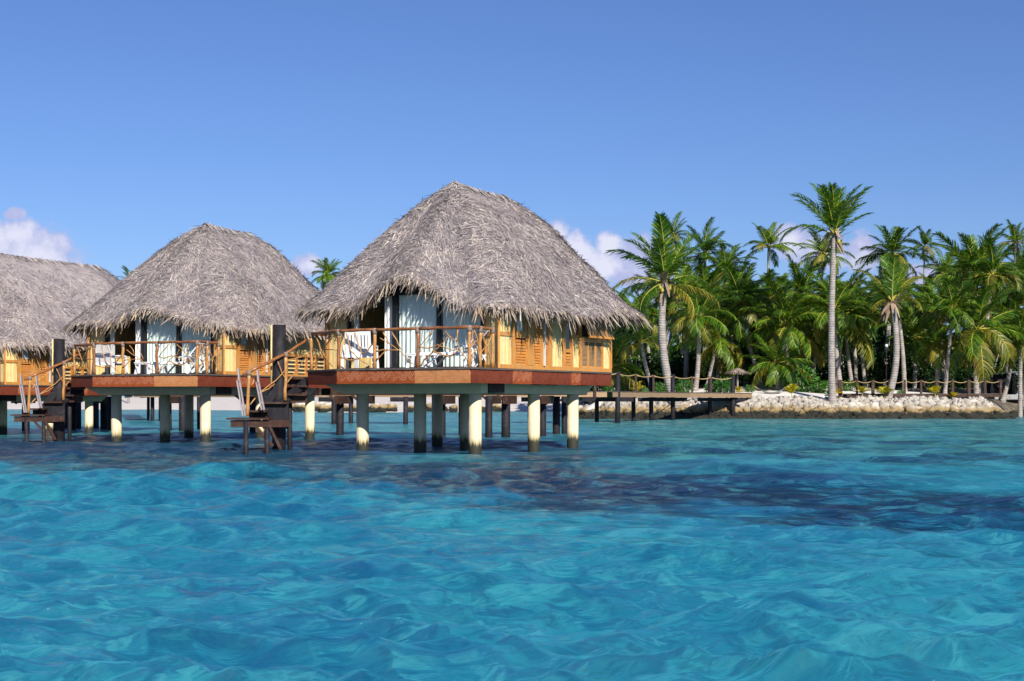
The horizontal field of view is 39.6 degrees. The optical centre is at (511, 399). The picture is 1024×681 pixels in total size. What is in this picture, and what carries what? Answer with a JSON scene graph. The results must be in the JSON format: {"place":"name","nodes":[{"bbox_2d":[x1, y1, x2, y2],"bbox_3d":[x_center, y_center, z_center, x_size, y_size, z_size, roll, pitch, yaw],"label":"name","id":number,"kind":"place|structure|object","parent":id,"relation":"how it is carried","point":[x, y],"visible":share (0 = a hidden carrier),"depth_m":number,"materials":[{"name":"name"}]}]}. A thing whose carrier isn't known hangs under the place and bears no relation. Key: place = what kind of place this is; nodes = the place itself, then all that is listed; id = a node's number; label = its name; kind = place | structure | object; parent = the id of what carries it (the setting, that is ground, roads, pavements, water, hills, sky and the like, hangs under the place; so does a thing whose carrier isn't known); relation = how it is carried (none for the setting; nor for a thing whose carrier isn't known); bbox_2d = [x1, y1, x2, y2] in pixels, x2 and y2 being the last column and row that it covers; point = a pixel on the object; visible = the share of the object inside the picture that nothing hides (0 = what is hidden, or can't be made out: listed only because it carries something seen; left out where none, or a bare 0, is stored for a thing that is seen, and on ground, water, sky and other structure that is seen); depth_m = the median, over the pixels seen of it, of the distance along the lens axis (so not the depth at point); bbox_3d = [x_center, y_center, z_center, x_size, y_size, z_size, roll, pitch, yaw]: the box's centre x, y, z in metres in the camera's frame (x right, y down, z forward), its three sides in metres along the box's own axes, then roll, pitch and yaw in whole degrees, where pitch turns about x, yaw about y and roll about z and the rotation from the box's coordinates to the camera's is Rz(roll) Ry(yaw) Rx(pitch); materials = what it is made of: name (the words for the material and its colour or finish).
{"place":"outdoors","nodes":[
{"label":"outdoors","id":0,"kind":"place"},
{"bbox_2d":[0,409,1023,680],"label":"sea water","id":1,"kind":"structure","parent":0,"point":[758,549],"depth_m":14.46,"materials":[{"name":"liquid"}]},
{"bbox_2d":[0,253,121,434],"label":"overwater bungalow","id":2,"kind":"object","parent":1,"relation":"in","point":[43,302],"visible":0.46,"depth_m":63.45,"materials":[{"name":"plant"}]},
{"bbox_2d":[22,345,29,359],"bbox_3d":[-21.039,-2.171,61.512,0.045,0.938,0.480,0,0,25],"label":"window","id":3,"kind":"structure","parent":2,"relation":"in","point":[25,356],"depth_m":61.55,"materials":[{"name":"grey glass"}]},
{"bbox_2d":[60,222,329,442],"bbox_3d":[-11.869,-1.832,55.666,9.268,10.065,10.942,0,0,24],"label":"overwater bungalow","id":4,"kind":"object","parent":1,"relation":"in","point":[227,297],"visible":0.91,"depth_m":52.74,"materials":[{"name":"plant"}]},
{"bbox_2d":[10,339,85,442],"bbox_3d":[-17.148,0.265,52.876,2.172,5.071,2.388,0,0,0],"label":"boat stairs","id":5,"kind":"object","parent":4,"relation":"attached to","point":[47,411],"visible":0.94,"depth_m":52.76,"materials":[{"name":"brown wood"}]},
{"bbox_2d":[91,345,128,374],"bbox_3d":[-14.735,-1.470,52.045,1.015,1.139,0.964,0,0,24],"label":"garden armchair","id":6,"kind":"object","parent":4,"relation":"on","point":[99,357],"visible":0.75,"depth_m":51.74,"materials":[{"name":"white plastic"}]},
{"bbox_2d":[134,362,159,373],"bbox_3d":[-13.188,-1.125,51.413,0.770,0.461,0.600,0,0,34],"label":"side table","id":7,"kind":"object","parent":4,"relation":"on","point":[147,370],"visible":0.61,"depth_m":51.35,"materials":[{"name":"white plastic"}]},
{"bbox_2d":[105,313,213,373],"bbox_3d":[-12.980,-2.075,52.478,4.940,2.350,0.210,0,0,24],"label":"sliding door","id":8,"kind":"structure","parent":4,"relation":"in","point":[167,331],"depth_m":52.38,"materials":[{"name":"white metal"}]},
{"bbox_2d":[149,343,205,373],"bbox_3d":[-11.879,-1.457,50.769,1.975,1.124,0.856,0,0,16],"label":"sun lounger","id":9,"kind":"object","parent":4,"relation":"on","point":[191,356],"visible":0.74,"depth_m":50.53,"materials":[{"name":"white plastic"}]},
{"bbox_2d":[240,332,247,345],"bbox_3d":[-9.781,-2.431,51.824,0.045,0.938,0.480,0,0,24],"label":"window","id":10,"kind":"structure","parent":4,"relation":"in","point":[243,341],"depth_m":51.86,"materials":[{"name":"grey glass"}]},
{"bbox_2d":[11,388,586,437],"bbox_3d":[-13.436,1.098,70.113,36.745,3.407,7.380,0,0,30],"label":"footbridge","id":11,"kind":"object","parent":1,"relation":"in","point":[505,401],"visible":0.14,"depth_m":64.06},
{"bbox_2d":[292,180,652,454],"bbox_3d":[-1.389,-1.836,45.721,9.204,10.072,10.983,0,0,30],"label":"overwater bungalow","id":12,"kind":"object","parent":1,"relation":"in","point":[450,266],"visible":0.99,"depth_m":42.96,"materials":[{"name":"plant"}]},
{"bbox_2d":[226,325,308,454],"bbox_3d":[-7.288,0.265,42.876,2.172,5.071,2.388,0,0,0],"label":"boat stairs","id":13,"kind":"object","parent":12,"relation":"attached to","point":[272,414],"visible":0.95,"depth_m":42.77,"materials":[{"name":"brown wood"}]},
{"bbox_2d":[341,331,378,368],"bbox_3d":[-4.518,-1.470,42.304,1.015,1.139,0.964,0,0,3],"label":"garden armchair","id":14,"kind":"object","parent":12,"relation":"on","point":[356,352],"visible":0.71,"depth_m":41.95,"materials":[{"name":"white plastic"}]},
{"bbox_2d":[347,291,485,368],"bbox_3d":[-2.885,-2.075,42.674,4.940,2.350,0.210,0,0,30],"label":"sliding door","id":15,"kind":"structure","parent":12,"relation":"in","point":[412,313],"depth_m":42.60,"materials":[{"name":"white metal"}]},
{"bbox_2d":[406,353,436,367],"bbox_3d":[-2.647,-1.125,41.608,0.770,0.461,0.600,0,0,25],"label":"side table","id":16,"kind":"object","parent":12,"relation":"on","point":[409,355],"visible":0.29,"depth_m":41.50,"materials":[{"name":"white plastic"}]},
{"bbox_2d":[420,330,488,367],"bbox_3d":[-1.685,-1.457,40.696,1.975,1.124,0.856,0,0,18],"label":"sun lounger","id":17,"kind":"object","parent":12,"relation":"on","point":[436,355],"visible":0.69,"depth_m":40.54,"materials":[{"name":"fabric"}]},
{"bbox_2d":[517,313,523,332],"bbox_3d":[0.228,-2.431,41.691,0.045,0.938,0.480,0,0,30],"label":"window","id":18,"kind":"structure","parent":12,"relation":"in","point":[520,329],"depth_m":41.74,"materials":[{"name":"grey glass"}]},
{"bbox_2d":[565,319,570,350],"bbox_3d":[1.731,-2.212,44.293,0.043,1.375,0.430,0,0,30],"label":"window","id":19,"kind":"structure","parent":12,"relation":"in","point":[569,349],"depth_m":44.43,"materials":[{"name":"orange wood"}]},
{"bbox_2d":[0,0,1023,396],"label":"sky","id":20,"kind":"structure","parent":0,"point":[306,128],"materials":[{"name":"blue"}]},
{"bbox_2d":[7,386,1023,413],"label":"sandy ground","id":21,"kind":"structure","parent":0,"point":[233,403],"depth_m":203.98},
{"bbox_2d":[294,403,304,411],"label":"boulder","id":22,"kind":"object","parent":21,"relation":"on","point":[300,407],"visible":0.27,"depth_m":183.81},
{"bbox_2d":[317,402,330,411],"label":"boulder","id":23,"kind":"object","parent":21,"relation":"on","point":[325,407],"visible":0.57,"depth_m":179.48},
{"bbox_2d":[311,257,341,288],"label":"coconut palm","id":24,"kind":"object","parent":21,"relation":"on","point":[325,268],"visible":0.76,"depth_m":214.68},
{"bbox_2d":[369,403,382,411],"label":"boulder","id":25,"kind":"object","parent":21,"relation":"on","point":[376,407],"visible":0.59,"depth_m":179.24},
{"bbox_2d":[387,402,397,411],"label":"boulder","id":26,"kind":"object","parent":21,"relation":"on","point":[392,407],"visible":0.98,"depth_m":180.30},
{"bbox_2d":[125,372,751,423],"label":"boardwalk","id":27,"kind":"structure","parent":21,"relation":"on","point":[617,396],"depth_m":104.41,"materials":[{"name":"wood"}]},
{"bbox_2d":[579,361,616,404],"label":"understorey tree","id":28,"kind":"object","parent":21,"relation":"on","point":[598,387],"visible":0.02,"depth_m":145.49,"materials":[{"name":"green plant"}]},
{"bbox_2d":[600,332,644,390],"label":"coconut palm","id":29,"kind":"object","parent":21,"relation":"on","point":[618,348],"visible":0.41,"depth_m":130.90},
{"bbox_2d":[613,281,657,390],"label":"coconut palm","id":30,"kind":"object","parent":21,"relation":"on","point":[620,329],"visible":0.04,"depth_m":144.93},
{"bbox_2d":[614,309,666,391],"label":"coconut palm","id":31,"kind":"object","parent":21,"relation":"on","point":[641,334],"visible":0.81,"depth_m":126.04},
{"bbox_2d":[616,288,669,390],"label":"coconut palm","id":32,"kind":"object","parent":21,"relation":"on","point":[653,311],"visible":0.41,"depth_m":139.21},
{"bbox_2d":[616,343,671,390],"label":"understorey tree","id":33,"kind":"object","parent":21,"relation":"on","point":[656,370],"visible":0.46,"depth_m":138.86,"materials":[{"name":"green plant"}]},
{"bbox_2d":[631,268,661,352],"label":"coconut palm","id":34,"kind":"object","parent":21,"relation":"on","point":[654,276],"visible":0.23,"depth_m":160.60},
{"bbox_2d":[655,381,665,391],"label":"shrub","id":35,"kind":"object","parent":21,"relation":"on","point":[658,388],"visible":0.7,"depth_m":123.79,"materials":[{"name":"green plant"}]},
{"bbox_2d":[604,210,720,408],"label":"coconut palm","id":36,"kind":"object","parent":21,"relation":"on","point":[664,262],"visible":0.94,"depth_m":118.63,"materials":[{"name":"green plant"}]},
{"bbox_2d":[650,279,690,352],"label":"coconut palm","id":37,"kind":"object","parent":21,"relation":"on","point":[674,318],"visible":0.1,"depth_m":157.36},
{"bbox_2d":[652,211,697,367],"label":"coconut palm","id":38,"kind":"object","parent":21,"relation":"on","point":[672,228],"visible":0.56,"depth_m":165.20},
{"bbox_2d":[657,264,704,388],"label":"coconut palm","id":39,"kind":"object","parent":21,"relation":"on","point":[686,271],"visible":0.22,"depth_m":139.26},
{"bbox_2d":[675,379,695,391],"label":"shrub","id":40,"kind":"object","parent":21,"relation":"on","point":[680,385],"visible":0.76,"depth_m":123.78,"materials":[{"name":"green plant"}]},
{"bbox_2d":[669,353,708,388],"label":"understorey tree","id":41,"kind":"object","parent":21,"relation":"on","point":[678,371],"visible":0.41,"depth_m":141.48,"materials":[{"name":"green plant"}]},
{"bbox_2d":[658,277,739,390],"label":"coconut palm","id":42,"kind":"object","parent":21,"relation":"on","point":[697,326],"visible":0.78,"depth_m":127.51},
{"bbox_2d":[669,262,737,384],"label":"coconut palm","id":43,"kind":"object","parent":21,"relation":"on","point":[704,271],"visible":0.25,"depth_m":139.61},
{"bbox_2d":[682,342,725,386],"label":"understorey tree","id":44,"kind":"object","parent":21,"relation":"on","point":[691,352],"visible":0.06,"depth_m":150.16,"materials":[{"name":"green plant"}]},
{"bbox_2d":[681,216,741,387],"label":"coconut palm","id":45,"kind":"object","parent":21,"relation":"on","point":[705,252],"visible":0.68,"depth_m":149.93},
{"bbox_2d":[675,304,757,383],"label":"coconut palm","id":46,"kind":"object","parent":21,"relation":"on","point":[721,350],"visible":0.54,"depth_m":132.78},
{"bbox_2d":[712,376,730,392],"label":"shrub","id":47,"kind":"object","parent":21,"relation":"on","point":[721,384],"visible":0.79,"depth_m":123.56,"materials":[{"name":"green plant"}]},
{"bbox_2d":[693,242,757,381],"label":"coconut palm","id":48,"kind":"object","parent":21,"relation":"on","point":[723,255],"visible":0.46,"depth_m":147.83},
{"bbox_2d":[725,368,751,387],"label":"thatched parasol","id":49,"kind":"object","parent":21,"relation":"on","point":[737,371],"visible":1,"depth_m":125.66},
{"bbox_2d":[709,284,774,385],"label":"coconut palm","id":50,"kind":"object","parent":21,"relation":"on","point":[758,305],"visible":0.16,"depth_m":137.25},
{"bbox_2d":[706,262,779,386],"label":"coconut palm","id":51,"kind":"object","parent":21,"relation":"on","point":[739,287],"visible":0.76,"depth_m":132.07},
{"bbox_2d":[721,344,769,385],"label":"understorey tree","id":52,"kind":"object","parent":21,"relation":"on","point":[747,360],"visible":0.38,"depth_m":136.28,"materials":[{"name":"green plant"}]},
{"bbox_2d":[743,222,804,345],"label":"coconut palm","id":53,"kind":"object","parent":21,"relation":"on","point":[767,236],"visible":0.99,"depth_m":151.90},
{"bbox_2d":[736,323,814,390],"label":"coconut palm","id":54,"kind":"object","parent":21,"relation":"on","point":[776,367],"visible":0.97,"depth_m":127.27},
{"bbox_2d":[753,268,798,375],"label":"coconut palm","id":55,"kind":"object","parent":21,"relation":"on","point":[769,272],"visible":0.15,"depth_m":149.19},
{"bbox_2d":[757,276,805,385],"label":"coconut palm","id":56,"kind":"object","parent":21,"relation":"on","point":[774,305],"visible":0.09,"depth_m":143.71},
{"bbox_2d":[739,278,828,381],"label":"coconut palm","id":57,"kind":"object","parent":21,"relation":"on","point":[786,309],"visible":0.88,"depth_m":129.44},
{"bbox_2d":[560,301,1022,400],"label":"undergrowth","id":58,"kind":"object","parent":21,"relation":"on","point":[881,334],"visible":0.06,"depth_m":175.04,"materials":[{"name":"green plant"}]},
{"bbox_2d":[784,384,798,396],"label":"yellow plant","id":59,"kind":"object","parent":21,"relation":"on","point":[792,388],"visible":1,"depth_m":121.40,"materials":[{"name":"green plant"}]},
{"bbox_2d":[763,253,828,375],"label":"coconut palm","id":60,"kind":"object","parent":21,"relation":"on","point":[801,282],"visible":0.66,"depth_m":135.17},
{"bbox_2d":[579,394,1015,418],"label":"rubble","id":61,"kind":"object","parent":21,"relation":"on","point":[809,406],"visible":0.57,"depth_m":119.00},
{"bbox_2d":[780,363,819,392],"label":"shrub","id":62,"kind":"object","parent":21,"relation":"on","point":[800,381],"visible":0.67,"depth_m":126.59,"materials":[{"name":"green plant"}]},
{"bbox_2d":[777,290,856,377],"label":"coconut palm","id":63,"kind":"object","parent":21,"relation":"on","point":[822,351],"visible":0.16,"depth_m":134.68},
{"bbox_2d":[808,380,825,392],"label":"shrub","id":64,"kind":"object","parent":21,"relation":"on","point":[812,387],"visible":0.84,"depth_m":125.91,"materials":[{"name":"green plant"}]},
{"bbox_2d":[792,228,855,293],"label":"coconut palm","id":65,"kind":"object","parent":21,"relation":"on","point":[822,255],"visible":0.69,"depth_m":159.67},
{"bbox_2d":[804,349,846,386],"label":"understorey tree","id":66,"kind":"object","parent":21,"relation":"on","point":[818,370],"visible":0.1,"depth_m":149.90,"materials":[{"name":"green plant"}]},
{"bbox_2d":[778,182,873,403],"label":"coconut palm","id":67,"kind":"object","parent":21,"relation":"on","point":[835,211],"visible":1,"depth_m":120.08,"materials":[{"name":"green plant"}]},
{"bbox_2d":[818,381,836,393],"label":"shrub","id":68,"kind":"object","parent":21,"relation":"on","point":[823,386],"visible":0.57,"depth_m":124.74,"materials":[{"name":"green plant"}]},
{"bbox_2d":[811,271,846,298],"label":"coconut palm","id":69,"kind":"object","parent":21,"relation":"on","point":[827,280],"visible":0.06,"depth_m":161.32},
{"bbox_2d":[793,273,868,387],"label":"coconut palm","id":70,"kind":"object","parent":21,"relation":"on","point":[841,316],"visible":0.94,"depth_m":127.65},
{"bbox_2d":[818,344,866,386],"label":"understorey tree","id":71,"kind":"object","parent":21,"relation":"on","point":[844,374],"visible":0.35,"depth_m":143.78,"materials":[{"name":"green plant"}]},
{"bbox_2d":[810,276,883,385],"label":"coconut palm","id":72,"kind":"object","parent":21,"relation":"on","point":[850,375],"visible":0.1,"depth_m":135.92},
{"bbox_2d":[842,379,858,390],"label":"shrub","id":73,"kind":"object","parent":21,"relation":"on","point":[847,387],"visible":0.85,"depth_m":126.88,"materials":[{"name":"green plant"}]},
{"bbox_2d":[798,264,903,385],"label":"coconut palm","id":74,"kind":"object","parent":21,"relation":"on","point":[862,340],"visible":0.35,"depth_m":131.41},
{"bbox_2d":[846,402,859,409],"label":"boulder","id":75,"kind":"object","parent":21,"relation":"on","point":[852,405],"visible":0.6,"depth_m":118.98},
{"bbox_2d":[823,277,883,380],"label":"coconut palm","id":76,"kind":"object","parent":21,"relation":"on","point":[855,362],"visible":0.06,"depth_m":139.85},
{"bbox_2d":[838,281,881,386],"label":"coconut palm","id":77,"kind":"object","parent":21,"relation":"on","point":[870,292],"visible":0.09,"depth_m":137.14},
{"bbox_2d":[859,403,871,411],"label":"boulder","id":78,"kind":"object","parent":21,"relation":"on","point":[865,407],"visible":0.69,"depth_m":119.23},
{"bbox_2d":[846,337,889,386],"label":"understorey tree","id":79,"kind":"object","parent":21,"relation":"on","point":[869,377],"visible":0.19,"depth_m":150.21,"materials":[{"name":"green plant"}]},
{"bbox_2d":[874,385,893,397],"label":"yellow plant","id":80,"kind":"object","parent":21,"relation":"on","point":[884,390],"visible":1,"depth_m":120.65,"materials":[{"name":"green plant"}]},
{"bbox_2d":[851,255,929,398],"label":"coconut palm","id":81,"kind":"object","parent":21,"relation":"on","point":[894,276],"visible":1,"depth_m":121.33,"materials":[{"name":"green plant"}]},
{"bbox_2d":[855,224,928,386],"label":"coconut palm","id":82,"kind":"object","parent":21,"relation":"on","point":[892,245],"visible":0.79,"depth_m":147.90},
{"bbox_2d":[872,349,912,389],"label":"understorey tree","id":83,"kind":"object","parent":21,"relation":"on","point":[881,366],"visible":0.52,"depth_m":139.17,"materials":[{"name":"green plant"}]},
{"bbox_2d":[873,257,918,344],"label":"coconut palm","id":84,"kind":"object","parent":21,"relation":"on","point":[901,303],"visible":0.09,"depth_m":160.59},
{"bbox_2d":[869,265,927,390],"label":"coconut palm","id":85,"kind":"object","parent":21,"relation":"on","point":[873,307],"visible":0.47,"depth_m":127.43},
{"bbox_2d":[877,306,948,390],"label":"coconut palm","id":86,"kind":"object","parent":21,"relation":"on","point":[913,349],"visible":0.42,"depth_m":138.40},
{"bbox_2d":[838,380,1002,396],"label":"shore walkway","id":87,"kind":"structure","parent":21,"relation":"on","point":[984,394],"depth_m":121.20,"materials":[{"name":"wood"}]},
{"bbox_2d":[903,225,942,343],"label":"coconut palm","id":88,"kind":"object","parent":21,"relation":"on","point":[924,248],"visible":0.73,"depth_m":171.91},
{"bbox_2d":[909,353,940,387],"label":"understorey tree","id":89,"kind":"object","parent":21,"relation":"on","point":[927,374],"visible":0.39,"depth_m":161.63,"materials":[{"name":"green plant"}]},
{"bbox_2d":[902,274,947,384],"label":"coconut palm","id":90,"kind":"object","parent":21,"relation":"on","point":[918,298],"visible":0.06,"depth_m":166.52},
{"bbox_2d":[903,271,974,393],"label":"coconut palm","id":91,"kind":"object","parent":21,"relation":"on","point":[931,289],"visible":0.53,"depth_m":132.97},
{"bbox_2d":[910,322,968,385],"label":"coconut palm","id":92,"kind":"object","parent":21,"relation":"on","point":[934,350],"visible":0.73,"depth_m":130.68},
{"bbox_2d":[915,247,963,387],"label":"coconut palm","id":93,"kind":"object","parent":21,"relation":"on","point":[946,259],"visible":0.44,"depth_m":157.14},
{"bbox_2d":[940,353,963,387],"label":"understorey tree","id":94,"kind":"object","parent":21,"relation":"on","point":[949,384],"visible":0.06,"depth_m":165.10,"materials":[{"name":"green plant"}]},
{"bbox_2d":[914,276,992,393],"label":"coconut palm","id":95,"kind":"object","parent":21,"relation":"on","point":[951,300],"visible":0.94,"depth_m":128.10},
{"bbox_2d":[950,357,981,388],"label":"understorey tree","id":96,"kind":"object","parent":21,"relation":"on","point":[961,373],"visible":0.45,"depth_m":153.42,"materials":[{"name":"green plant"}]},
{"bbox_2d":[958,410,974,417],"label":"boulder","id":97,"kind":"object","parent":21,"relation":"on","point":[966,414],"visible":0.47,"depth_m":117.80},
{"bbox_2d":[921,283,1023,397],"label":"coconut palm","id":98,"kind":"object","parent":21,"relation":"on","point":[976,348],"visible":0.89,"depth_m":126.56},
{"bbox_2d":[926,223,1022,392],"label":"coconut palm","id":99,"kind":"object","parent":21,"relation":"on","point":[969,243],"visible":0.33,"depth_m":141.29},
{"bbox_2d":[976,405,991,415],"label":"boulder","id":100,"kind":"object","parent":21,"relation":"on","point":[983,409],"visible":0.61,"depth_m":118.57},
{"bbox_2d":[951,235,1023,397],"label":"coconut palm","id":101,"kind":"object","parent":21,"relation":"on","point":[993,262],"visible":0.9,"depth_m":136.51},
{"bbox_2d":[963,352,1017,386],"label":"understorey tree","id":102,"kind":"object","parent":21,"relation":"on","point":[997,365],"visible":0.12,"depth_m":153.36,"materials":[{"name":"green plant"}]},
{"bbox_2d":[983,298,1023,402],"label":"coconut palm","id":103,"kind":"object","parent":21,"relation":"on","point":[1011,366],"visible":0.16,"depth_m":136.46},
{"bbox_2d":[986,371,1022,394],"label":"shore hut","id":104,"kind":"object","parent":21,"relation":"on","point":[992,387],"visible":0.54,"depth_m":143.20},
{"bbox_2d":[986,258,1023,374],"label":"coconut palm","id":105,"kind":"object","parent":21,"relation":"on","point":[1009,299],"visible":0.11,"depth_m":144.39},
{"bbox_2d":[988,395,1022,399],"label":"sea wall slab","id":106,"kind":"structure","parent":21,"relation":"on","point":[1011,397],"depth_m":137.05,"materials":[{"name":"grey concrete"}]},
{"bbox_2d":[991,310,1023,416],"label":"coconut palm","id":107,"kind":"object","parent":21,"relation":"on","point":[1018,345],"visible":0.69,"depth_m":128.94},
{"bbox_2d":[993,219,1023,262],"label":"coconut palm","id":108,"kind":"object","parent":21,"relation":"on","point":[1014,238],"visible":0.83,"depth_m":165.11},
{"bbox_2d":[1000,244,1023,276],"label":"coconut palm","id":109,"kind":"object","parent":21,"relation":"on","point":[1021,255],"visible":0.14,"depth_m":174.18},
{"bbox_2d":[1002,273,1023,408],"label":"coconut palm","id":110,"kind":"object","parent":21,"relation":"on","point":[1019,300],"visible":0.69,"depth_m":137.30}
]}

